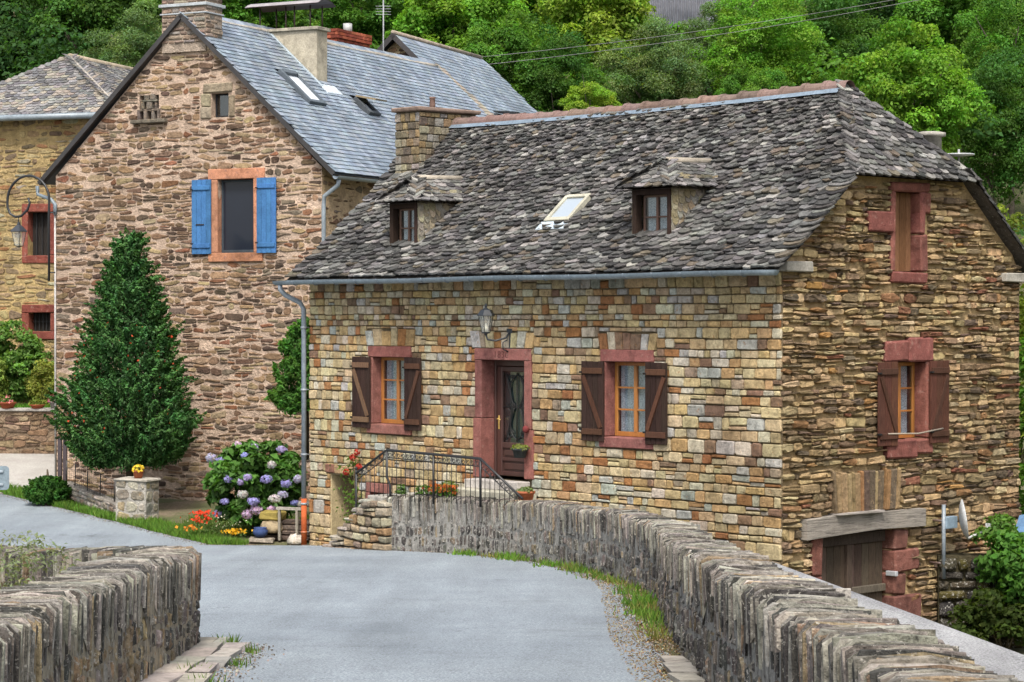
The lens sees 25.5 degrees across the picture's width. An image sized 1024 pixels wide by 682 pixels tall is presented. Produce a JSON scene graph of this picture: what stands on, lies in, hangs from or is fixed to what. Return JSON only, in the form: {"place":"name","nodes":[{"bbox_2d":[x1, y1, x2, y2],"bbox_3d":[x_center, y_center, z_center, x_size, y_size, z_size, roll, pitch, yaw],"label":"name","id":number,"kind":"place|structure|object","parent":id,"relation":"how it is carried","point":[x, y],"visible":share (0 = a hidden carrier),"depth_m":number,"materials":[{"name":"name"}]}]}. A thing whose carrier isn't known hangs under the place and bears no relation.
{"place":"outdoors","nodes":[
{"label":"outdoors","id":0,"kind":"place"},
{"bbox_2d":[0,453,54,492],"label":"gravel path","id":1,"kind":"structure","parent":0,"point":[23,468],"depth_m":56.79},
{"bbox_2d":[47,394,53,408],"bbox_3d":[-11.757,1.545,58.318,0.433,0.379,0.439,0,1,0],"label":"flower pot","id":2,"kind":"object","parent":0,"point":[51,403],"visible":0.17,"depth_m":58.21,"materials":[{"name":"ceramic"}]},
{"bbox_2d":[0,494,670,681],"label":"road","id":3,"kind":"structure","parent":0,"point":[324,614],"depth_m":26.23,"materials":[{"name":"grey asphalt"}]},
{"bbox_2d":[0,466,8,489],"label":"road sign","id":4,"kind":"object","parent":3,"relation":"on","point":[4,477],"visible":1,"depth_m":43.66,"materials":[{"name":"metal"}]},
{"bbox_2d":[140,637,250,681],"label":"kerb strip","id":5,"kind":"object","parent":3,"relation":"on","point":[203,651],"visible":0.66,"depth_m":18.59,"materials":[{"name":"beige stone"}]},
{"bbox_2d":[177,633,261,681],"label":"kerb weeds","id":6,"kind":"object","parent":3,"relation":"on","point":[236,663],"visible":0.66,"depth_m":18.67,"materials":[{"name":"green plant"}]},
{"bbox_2d":[0,494,678,681],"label":"edge grit","id":7,"kind":"object","parent":3,"relation":"on","point":[252,656],"visible":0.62,"depth_m":21.02,"materials":[{"name":"grey gravel"}]},
{"bbox_2d":[575,574,680,681],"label":"gravel","id":8,"kind":"object","parent":3,"relation":"on","point":[638,630],"visible":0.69,"depth_m":21.90,"materials":[{"name":"grey gravel"}]},
{"bbox_2d":[5,0,1023,673],"bbox_3d":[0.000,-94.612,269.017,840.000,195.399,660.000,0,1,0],"label":"ground","id":9,"kind":"structure","parent":0,"point":[177,510],"depth_m":51.14,"materials":[{"name":"soil"}]},
{"bbox_2d":[0,319,53,403],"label":"lilac shrub","id":10,"kind":"object","parent":9,"relation":"on","point":[23,359],"visible":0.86,"depth_m":59.61,"materials":[{"name":"green plant"}]},
{"bbox_2d":[0,408,54,453],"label":"terrace wall","id":11,"kind":"structure","parent":9,"relation":"on","point":[27,431],"depth_m":58.28,"materials":[{"name":"stone"}]},
{"bbox_2d":[0,357,8,401],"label":"leaf shrub","id":12,"kind":"object","parent":11,"relation":"on","point":[2,368],"visible":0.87,"depth_m":59.00,"materials":[{"name":"green plant"}]},
{"bbox_2d":[0,394,16,408],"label":"flower pot","id":13,"kind":"object","parent":11,"relation":"on","point":[8,404],"visible":1,"depth_m":58.23,"materials":[{"name":"ceramic"}]},
{"bbox_2d":[0,402,50,407],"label":"terrace grass","id":14,"kind":"structure","parent":11,"relation":"on","point":[26,406],"depth_m":58.89,"materials":[{"name":"green plant"}]},
{"bbox_2d":[29,395,45,408],"bbox_3d":[-12.220,1.562,58.322,0.424,0.345,0.418,0,1,0],"label":"flower pot","id":15,"kind":"object","parent":11,"relation":"on","point":[34,404],"visible":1,"depth_m":58.25,"materials":[{"name":"ceramic"}]},
{"bbox_2d":[23,359,53,404],"bbox_3d":[-12.236,1.196,59.427,1.176,1.461,1.206,0,1,-23],"label":"yellow shrub","id":16,"kind":"object","parent":9,"relation":"on","point":[45,369],"visible":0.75,"depth_m":59.21,"materials":[{"name":"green plant"}]},
{"bbox_2d":[0,530,80,588],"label":"grey bush","id":17,"kind":"object","parent":9,"relation":"on","point":[35,560],"visible":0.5,"depth_m":20.28,"materials":[{"name":"green plant"}]},
{"bbox_2d":[22,469,72,505],"bbox_3d":[-10.587,3.774,51.408,1.147,1.731,1.111,-1,1,-42],"label":"clipped bush","id":18,"kind":"object","parent":9,"relation":"on","point":[45,489],"visible":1,"depth_m":51.15,"materials":[{"name":"green plant"}]},
{"bbox_2d":[0,0,109,80],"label":"broadleaf tree","id":19,"kind":"object","parent":9,"relation":"on","point":[20,35],"visible":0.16,"depth_m":90.59,"materials":[{"name":"green plant"}]},
{"bbox_2d":[58,438,67,480],"bbox_3d":[-10.430,2.996,52.584,0.210,1.500,0.100,0,1,0],"label":"metal post","id":20,"kind":"object","parent":9,"relation":"on","point":[60,458],"visible":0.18,"depth_m":52.53,"materials":[{"name":"metal"}]},
{"bbox_2d":[0,53,132,405],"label":"hipped house","id":21,"kind":"structure","parent":9,"relation":"on","point":[48,110],"depth_m":60.90,"materials":[{"name":"stone"}]},
{"bbox_2d":[33,212,47,254],"bbox_3d":[-12.605,-2.878,60.957,0.660,1.170,0.150,0,1,18],"label":"barred window","id":22,"kind":"structure","parent":21,"relation":"in","point":[40,219],"depth_m":60.97,"materials":[{"name":"black metal"}]},
{"bbox_2d":[34,313,50,330],"bbox_3d":[-12.587,-0.513,60.971,0.660,0.500,0.160,0,1,18],"label":"barred window","id":23,"kind":"structure","parent":21,"relation":"in","point":[41,321],"depth_m":60.98,"materials":[{"name":"black metal"}]},
{"bbox_2d":[15,0,161,62],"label":"broadleaf tree","id":24,"kind":"object","parent":9,"relation":"on","point":[103,14],"visible":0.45,"depth_m":84.42,"materials":[{"name":"green plant"}]},
{"bbox_2d":[66,481,115,512],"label":"garden wall","id":25,"kind":"structure","parent":9,"relation":"on","point":[90,497],"depth_m":50.38,"materials":[{"name":"stone"}]},
{"bbox_2d":[66,461,115,501],"bbox_3d":[-9.256,3.170,50.412,0.026,0.788,4.500,0,1,-29],"label":"wire fence","id":26,"kind":"object","parent":25,"relation":"on","point":[113,485],"visible":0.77,"depth_m":50.93,"materials":[{"name":"metal"}]},
{"bbox_2d":[0,545,201,681],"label":"bridge parapet","id":27,"kind":"structure","parent":9,"relation":"on","point":[115,614],"depth_m":16.10,"materials":[{"name":"grey stone"}]},
{"bbox_2d":[78,0,161,67],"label":"broadleaf tree","id":28,"kind":"object","parent":9,"relation":"on","point":[134,44],"visible":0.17,"depth_m":78.11,"materials":[{"name":"green plant"}]},
{"bbox_2d":[0,482,248,544],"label":"verge grass","id":29,"kind":"structure","parent":9,"relation":"on","point":[160,525],"depth_m":46.96,"materials":[{"name":"green plant"}]},
{"bbox_2d":[43,227,206,476],"bbox_3d":[-8.586,0.628,50.642,3.733,6.377,3.424,0,1,0],"label":"holly tree","id":30,"kind":"object","parent":9,"relation":"on","point":[150,431],"visible":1,"depth_m":49.99,"materials":[{"name":"green plant"}]},
{"bbox_2d":[113,476,160,518],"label":"garden pillar","id":31,"kind":"structure","parent":9,"relation":"on","point":[137,497],"depth_m":47.89,"materials":[{"name":"stone"}]},
{"bbox_2d":[132,464,144,477],"bbox_3d":[-7.939,2.763,48.136,0.288,0.299,0.305,0,1,0],"label":"flower pot","id":32,"kind":"object","parent":31,"relation":"on","point":[137,470],"visible":1,"depth_m":48.05,"materials":[{"name":"ceramic"}]},
{"bbox_2d":[121,3,161,39],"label":"broadleaf tree","id":33,"kind":"object","parent":9,"relation":"on","point":[155,15],"visible":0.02,"depth_m":94.22,"materials":[{"name":"green plant"}]},
{"bbox_2d":[175,524,202,537],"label":"flower clump","id":34,"kind":"object","parent":9,"relation":"on","point":[193,528],"visible":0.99,"depth_m":44.58,"materials":[{"name":"orange plant"}]},
{"bbox_2d":[180,510,223,535],"bbox_3d":[-6.070,3.615,44.785,0.949,0.579,0.695,0,1,0],"label":"flower clump","id":35,"kind":"object","parent":9,"relation":"on","point":[200,512],"visible":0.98,"depth_m":44.72,"materials":[{"name":"red plant"}]},
{"bbox_2d":[187,514,246,536],"bbox_3d":[-5.723,3.677,44.745,1.067,0.474,0.945,0,1,-34],"label":"flower clump","id":36,"kind":"object","parent":9,"relation":"on","point":[222,521],"visible":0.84,"depth_m":44.65,"materials":[{"name":"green plant"}]},
{"bbox_2d":[220,528,252,538],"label":"flower clump","id":37,"kind":"object","parent":9,"relation":"on","point":[233,531],"visible":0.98,"depth_m":44.32,"materials":[{"name":"yellow plant"}]},
{"bbox_2d":[168,512,308,535],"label":"flowers","id":38,"kind":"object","parent":9,"relation":"on","point":[189,522],"depth_m":46.66,"materials":[{"name":"plant"}]},
{"bbox_2d":[201,439,307,534],"bbox_3d":[-5.177,2.935,45.612,2.160,1.990,1.822,0,1,0],"label":"hydrangea bush","id":39,"kind":"object","parent":9,"relation":"on","point":[263,481],"visible":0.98,"depth_m":45.17,"materials":[{"name":"green plant"}]},
{"bbox_2d":[35,0,486,500],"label":"tall stone house","id":40,"kind":"structure","parent":9,"relation":"on","point":[233,168],"depth_m":52.61,"materials":[{"name":"stone"}]},
{"bbox_2d":[6,175,54,280],"bbox_3d":[-11.562,-2.709,54.321,1.404,2.558,0.297,0,1,27],"label":"street lamp","id":41,"kind":"object","parent":40,"relation":"attached to","point":[19,227],"visible":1,"depth_m":54.33,"materials":[{"name":"metal"}]},
{"bbox_2d":[216,94,228,116],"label":"window","id":42,"kind":"structure","parent":40,"relation":"in","point":[223,98],"depth_m":52.44,"materials":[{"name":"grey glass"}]},
{"bbox_2d":[222,179,253,252],"bbox_3d":[-6.270,-2.870,52.129,0.960,1.680,0.050,0,1,27],"label":"window","id":43,"kind":"structure","parent":40,"relation":"in","point":[237,195],"depth_m":52.15,"materials":[{"name":"glass"}]},
{"bbox_2d":[376,0,390,50],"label":"television aerial","id":44,"kind":"object","parent":40,"relation":"attached to","point":[383,11],"visible":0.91,"depth_m":65.49,"materials":[{"name":"metal"}]},
{"bbox_2d":[249,527,274,543],"bbox_3d":[-4.896,3.797,44.288,0.506,0.307,0.331,0,1,0],"label":"blue pot","id":45,"kind":"object","parent":9,"relation":"on","point":[260,533],"visible":0.97,"depth_m":44.17,"materials":[{"name":"ceramic"}]},
{"bbox_2d":[222,0,308,27],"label":"broadleaf tree","id":46,"kind":"object","parent":9,"relation":"on","point":[236,10],"visible":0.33,"depth_m":87.42,"materials":[{"name":"green plant"}]},
{"bbox_2d":[259,507,310,540],"bbox_3d":[-4.454,3.586,44.654,1.127,0.682,0.552,0,1,20],"label":"bench","id":47,"kind":"object","parent":9,"relation":"on","point":[291,526],"visible":0.73,"depth_m":44.52,"materials":[{"name":"wood"}]},
{"bbox_2d":[260,520,282,532],"bbox_3d":[-4.728,3.650,44.595,0.464,0.260,0.424,0,1,-16],"label":"boulder","id":48,"kind":"object","parent":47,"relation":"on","point":[271,526],"visible":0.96,"depth_m":44.44,"materials":[{"name":"stone"}]},
{"bbox_2d":[297,501,308,506],"bbox_3d":[-4.082,3.191,44.489,0.296,0.160,0.267,0,1,33],"label":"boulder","id":49,"kind":"object","parent":47,"relation":"on","point":[299,504],"visible":0.26,"depth_m":44.41,"materials":[{"name":"stone"}]},
{"bbox_2d":[263,316,310,459],"bbox_3d":[-4.419,0.977,47.576,1.594,3.046,1.546,0,1,0],"label":"cypress shrub","id":50,"kind":"object","parent":9,"relation":"on","point":[285,395],"visible":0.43,"depth_m":47.28,"materials":[{"name":"green plant"}]},
{"bbox_2d":[287,533,307,543],"bbox_3d":[-4.194,3.843,44.077,0.383,0.225,0.374,0,1,35],"label":"boulder","id":51,"kind":"object","parent":9,"relation":"on","point":[294,538],"visible":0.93,"depth_m":43.95,"materials":[{"name":"stone"}]},
{"bbox_2d":[261,0,363,28],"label":"broadleaf tree","id":52,"kind":"object","parent":9,"relation":"on","point":[313,19],"visible":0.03,"depth_m":96.35,"materials":[{"name":"green plant"}]},
{"bbox_2d":[329,449,364,522],"bbox_3d":[-3.037,2.958,42.533,0.784,1.888,0.444,0,1,0],"label":"climbing rose","id":53,"kind":"object","parent":9,"relation":"on","point":[351,457],"visible":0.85,"depth_m":42.48,"materials":[{"name":"green plant"}]},
{"bbox_2d":[295,0,417,48],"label":"broadleaf tree","id":54,"kind":"object","parent":9,"relation":"on","point":[364,20],"visible":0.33,"depth_m":82.78,"materials":[{"name":"green plant"}]},
{"bbox_2d":[322,478,536,550],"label":"stone stairs","id":55,"kind":"structure","parent":9,"relation":"on","point":[366,529],"depth_m":39.74,"materials":[{"name":"beige stone"}]},
{"bbox_2d":[394,484,407,493],"bbox_3d":[-1.978,2.709,40.368,0.255,0.331,0.251,0,1,0],"label":"flower pot","id":56,"kind":"object","parent":55,"relation":"on","point":[400,491],"visible":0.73,"depth_m":40.33,"materials":[{"name":"ceramic"}]},
{"bbox_2d":[354,449,523,512],"bbox_3d":[-1.304,2.694,38.773,0.070,1.594,4.431,-1,1,-42],"label":"stair railing","id":57,"kind":"object","parent":55,"relation":"on","point":[433,457],"visible":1,"depth_m":38.80,"materials":[{"name":"metal"}]},
{"bbox_2d":[440,481,458,494],"bbox_3d":[-1.115,2.596,39.510,0.387,0.330,0.392,0,1,0],"label":"flower pot","id":58,"kind":"object","parent":55,"relation":"on","point":[449,483],"visible":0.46,"depth_m":39.47,"materials":[{"name":"ceramic"}]},
{"bbox_2d":[516,486,535,499],"bbox_3d":[0.241,2.620,38.547,0.341,0.304,0.332,0,1,31],"label":"flower pot","id":59,"kind":"object","parent":55,"relation":"on","point":[527,493],"visible":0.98,"depth_m":38.43,"materials":[{"name":"ceramic"}]},
{"bbox_2d":[376,30,536,114],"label":"roof","id":60,"kind":"structure","parent":9,"relation":"on","point":[487,88],"depth_m":68.11,"materials":[{"name":"stone"}]},
{"bbox_2d":[384,0,530,65],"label":"broadleaf tree","id":61,"kind":"object","parent":9,"relation":"on","point":[431,20],"visible":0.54,"depth_m":80.66,"materials":[{"name":"green plant"}]},
{"bbox_2d":[461,7,556,108],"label":"broadleaf tree","id":62,"kind":"object","parent":9,"relation":"on","point":[509,38],"visible":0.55,"depth_m":77.01,"materials":[{"name":"green plant"}]},
{"bbox_2d":[0,0,1023,290],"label":"hillside wood","id":63,"kind":"object","parent":9,"relation":"on","point":[60,28],"visible":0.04,"depth_m":82.02,"materials":[{"name":"green plant"}]},
{"bbox_2d":[484,0,574,105],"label":"broadleaf tree","id":64,"kind":"object","parent":9,"relation":"on","point":[532,3],"visible":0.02,"depth_m":90.61,"materials":[{"name":"green plant"}]},
{"bbox_2d":[506,24,610,111],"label":"broadleaf tree","id":65,"kind":"object","parent":9,"relation":"on","point":[554,84],"visible":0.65,"depth_m":76.33,"materials":[{"name":"green plant"}]},
{"bbox_2d":[446,547,672,641],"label":"roadside weeds","id":66,"kind":"object","parent":9,"relation":"on","point":[640,604],"visible":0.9,"depth_m":29.32,"materials":[{"name":"green plant"}]},
{"bbox_2d":[557,79,622,110],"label":"broadleaf tree","id":67,"kind":"object","parent":9,"relation":"on","point":[586,92],"visible":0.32,"depth_m":74.64,"materials":[{"name":"green plant"}]},
{"bbox_2d":[532,0,661,89],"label":"broadleaf tree","id":68,"kind":"object","parent":9,"relation":"on","point":[599,22],"visible":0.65,"depth_m":84.61,"materials":[{"name":"green plant"}]},
{"bbox_2d":[272,79,1023,622],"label":"stone cottage","id":69,"kind":"structure","parent":9,"relation":"on","point":[780,325],"depth_m":37.79,"materials":[{"name":"stone"}]},
{"bbox_2d":[381,357,403,423],"bbox_3d":[-1.898,0.917,42.220,0.606,1.275,1.020,-1,1,-42],"label":"window","id":70,"kind":"structure","parent":69,"relation":"in","point":[394,379],"depth_m":42.21,"materials":[{"name":"brown wood"}]},
{"bbox_2d":[400,208,413,240],"bbox_3d":[-1.708,-2.103,42.483,0.606,0.790,0.590,-1,1,-42],"label":"window","id":71,"kind":"structure","parent":69,"relation":"in","point":[408,228],"depth_m":42.41,"materials":[{"name":"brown wood"}]},
{"bbox_2d":[477,304,512,351],"bbox_3d":[-0.309,-0.196,39.430,0.614,0.920,0.277,0,1,-12],"label":"wall lantern","id":72,"kind":"object","parent":69,"relation":"attached to","point":[485,311],"depth_m":39.38,"materials":[{"name":"metal"}]},
{"bbox_2d":[494,360,523,476],"bbox_3d":[0.082,1.370,39.803,0.185,2.060,1.090,-1,1,-42],"label":"front door","id":73,"kind":"structure","parent":69,"relation":"in","point":[505,464],"depth_m":39.98,"materials":[{"name":"brown wood"}]},
{"bbox_2d":[510,444,530,457],"bbox_3d":[0.146,1.882,39.017,0.353,0.253,0.340,0,1,0],"label":"hanging pot","id":74,"kind":"object","parent":69,"relation":"hanging from","point":[519,450],"visible":1,"depth_m":38.92,"materials":[{"name":"metal"}]},
{"bbox_2d":[615,362,644,436],"bbox_3d":[2.259,0.965,37.674,0.606,1.275,1.000,-1,1,-42],"label":"window","id":75,"kind":"structure","parent":69,"relation":"in","point":[632,379],"depth_m":37.65,"materials":[{"name":"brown wood"}]},
{"bbox_2d":[644,194,666,230],"bbox_3d":[2.625,-2.053,37.742,0.606,0.790,0.680,-1,1,-42],"label":"window","id":76,"kind":"structure","parent":69,"relation":"in","point":[657,204],"depth_m":37.59,"materials":[{"name":"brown wood"}]},
{"bbox_2d":[821,530,885,601],"bbox_3d":[5.387,4.147,36.306,1.780,2.140,0.120,-1,1,-42],"label":"barn door","id":77,"kind":"structure","parent":69,"relation":"in","point":[853,561],"depth_m":36.43,"materials":[{"name":"brown wood"}]},
{"bbox_2d":[894,192,910,271],"bbox_3d":[6.221,-1.793,37.215,0.800,1.400,0.335,-1,1,-42],"label":"boarded loft door","id":78,"kind":"structure","parent":69,"relation":"in","point":[903,211],"depth_m":37.16,"materials":[{"name":"brown wood"}]},
{"bbox_2d":[897,361,914,438],"bbox_3d":[6.158,0.971,37.405,0.850,1.290,0.606,-1,1,-42],"label":"window","id":79,"kind":"structure","parent":69,"relation":"in","point":[903,376],"depth_m":37.41,"materials":[{"name":"brown wood"}]},
{"bbox_2d":[593,13,707,105],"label":"broadleaf tree","id":80,"kind":"object","parent":9,"relation":"on","point":[654,66],"visible":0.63,"depth_m":79.34,"materials":[{"name":"green plant"}]},
{"bbox_2d":[636,0,718,102],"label":"hillside barn","id":81,"kind":"structure","parent":9,"relation":"on","point":[676,11],"depth_m":98.93,"materials":[{"name":"metal"}]},
{"bbox_2d":[660,655,704,681],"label":"kerb strip","id":82,"kind":"object","parent":9,"relation":"on","point":[680,668],"visible":0.87,"depth_m":17.83,"materials":[{"name":"beige stone"}]},
{"bbox_2d":[483,0,890,56],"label":"power line","id":83,"kind":"object","parent":9,"relation":"on","point":[689,32],"visible":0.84,"depth_m":73.39,"materials":[{"name":"metal"}]},
{"bbox_2d":[489,0,917,64],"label":"power line","id":84,"kind":"object","parent":9,"relation":"on","point":[706,36],"visible":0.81,"depth_m":73.40,"materials":[{"name":"metal"}]},
{"bbox_2d":[386,494,1023,681],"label":"bridge parapet","id":85,"kind":"structure","parent":9,"relation":"on","point":[731,612],"depth_m":16.84,"materials":[{"name":"grey stone"}]},
{"bbox_2d":[415,483,459,496],"bbox_3d":[-1.324,2.607,39.197,0.464,0.316,1.005,-1,1,-42],"label":"flower trough","id":86,"kind":"object","parent":85,"relation":"on","point":[418,492],"visible":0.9,"depth_m":39.06,"materials":[{"name":"green plant"}]},
{"bbox_2d":[668,0,749,96],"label":"broadleaf tree","id":87,"kind":"object","parent":9,"relation":"on","point":[705,8],"visible":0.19,"depth_m":87.20,"materials":[{"name":"green plant"}]},
{"bbox_2d":[713,60,794,95],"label":"broadleaf tree","id":88,"kind":"object","parent":9,"relation":"on","point":[743,78],"visible":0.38,"depth_m":77.44,"materials":[{"name":"green plant"}]},
{"bbox_2d":[687,0,826,89],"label":"broadleaf tree","id":89,"kind":"object","parent":9,"relation":"on","point":[787,59],"visible":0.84,"depth_m":83.19,"materials":[{"name":"green plant"}]},
{"bbox_2d":[761,0,886,91],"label":"broadleaf tree","id":90,"kind":"object","parent":9,"relation":"on","point":[839,29],"visible":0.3,"depth_m":86.91,"materials":[{"name":"green plant"}]},
{"bbox_2d":[810,70,865,91],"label":"broadleaf tree","id":91,"kind":"object","parent":9,"relation":"on","point":[829,75],"visible":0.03,"depth_m":79.80,"materials":[{"name":"green plant"}]},
{"bbox_2d":[796,0,886,20],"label":"broadleaf tree","id":92,"kind":"object","parent":9,"relation":"on","point":[847,11],"visible":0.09,"depth_m":102.98,"materials":[{"name":"green plant"}]},
{"bbox_2d":[813,0,910,69],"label":"broadleaf tree","id":93,"kind":"object","parent":9,"relation":"on","point":[886,14],"visible":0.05,"depth_m":94.49,"materials":[{"name":"green plant"}]},
{"bbox_2d":[775,563,1023,680],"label":"lean to roof","id":94,"kind":"object","parent":9,"relation":"on","point":[997,659],"visible":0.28,"depth_m":20.64,"materials":[{"name":"metal"}]},
{"bbox_2d":[835,13,995,159],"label":"broadleaf tree","id":95,"kind":"object","parent":9,"relation":"on","point":[906,78],"visible":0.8,"depth_m":73.03,"materials":[{"name":"green plant"}]},
{"bbox_2d":[872,0,1023,152],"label":"broadleaf tree","id":96,"kind":"object","parent":9,"relation":"on","point":[942,13],"visible":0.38,"depth_m":88.67,"materials":[{"name":"green plant"}]},
{"bbox_2d":[937,553,1023,647],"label":"bank wall","id":97,"kind":"structure","parent":9,"relation":"on","point":[960,583],"depth_m":37.27,"materials":[{"name":"grey stone"}]},
{"bbox_2d":[929,499,991,578],"bbox_3d":[7.402,3.257,37.379,0.725,1.297,0.755,-1,1,-42],"label":"satellite dish","id":98,"kind":"object","parent":97,"relation":"on","point":[949,522],"visible":1,"depth_m":37.21,"materials":[{"name":"painted metal"},{"name":"zinc"}]},
{"bbox_2d":[970,513,1018,553],"bbox_3d":[7.997,3.316,37.303,0.920,0.983,0.716,0,1,0],"label":"climbing vine","id":99,"kind":"object","parent":97,"relation":"on","point":[1002,521],"visible":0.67,"depth_m":37.20,"materials":[{"name":"green plant"}]},
{"bbox_2d":[946,585,1023,648],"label":"dark ivy","id":100,"kind":"object","parent":9,"relation":"on","point":[986,620],"visible":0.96,"depth_m":36.45,"materials":[{"name":"green plant"}]},
{"bbox_2d":[948,45,1023,214],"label":"broadleaf tree","id":101,"kind":"object","parent":9,"relation":"on","point":[1007,98],"visible":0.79,"depth_m":77.17,"materials":[{"name":"green plant"}]},
{"bbox_2d":[951,0,1023,232],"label":"broadleaf tree","id":102,"kind":"object","parent":9,"relation":"on","point":[990,37],"visible":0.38,"depth_m":83.54,"materials":[{"name":"green plant"}]},
{"bbox_2d":[973,527,1023,603],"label":"riverside bush","id":103,"kind":"object","parent":9,"relation":"on","point":[1006,562],"visible":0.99,"depth_m":36.69,"materials":[{"name":"green plant"}]},
{"bbox_2d":[997,202,1023,488],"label":"yellow green tree","id":104,"kind":"object","parent":9,"relation":"on","point":[1011,222],"visible":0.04,"depth_m":48.12,"materials":[{"name":"green plant"}]},
{"bbox_2d":[1016,514,1023,531],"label":"blue sheet roof","id":105,"kind":"structure","parent":9,"relation":"on","point":[1020,522],"depth_m":38.06,"materials":[{"name":"metal"}]},
{"bbox_2d":[1019,332,1023,514],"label":"green hedge","id":106,"kind":"object","parent":9,"relation":"on","point":[1021,409],"visible":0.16,"depth_m":42.42,"materials":[{"name":"green plant"}]}
]}

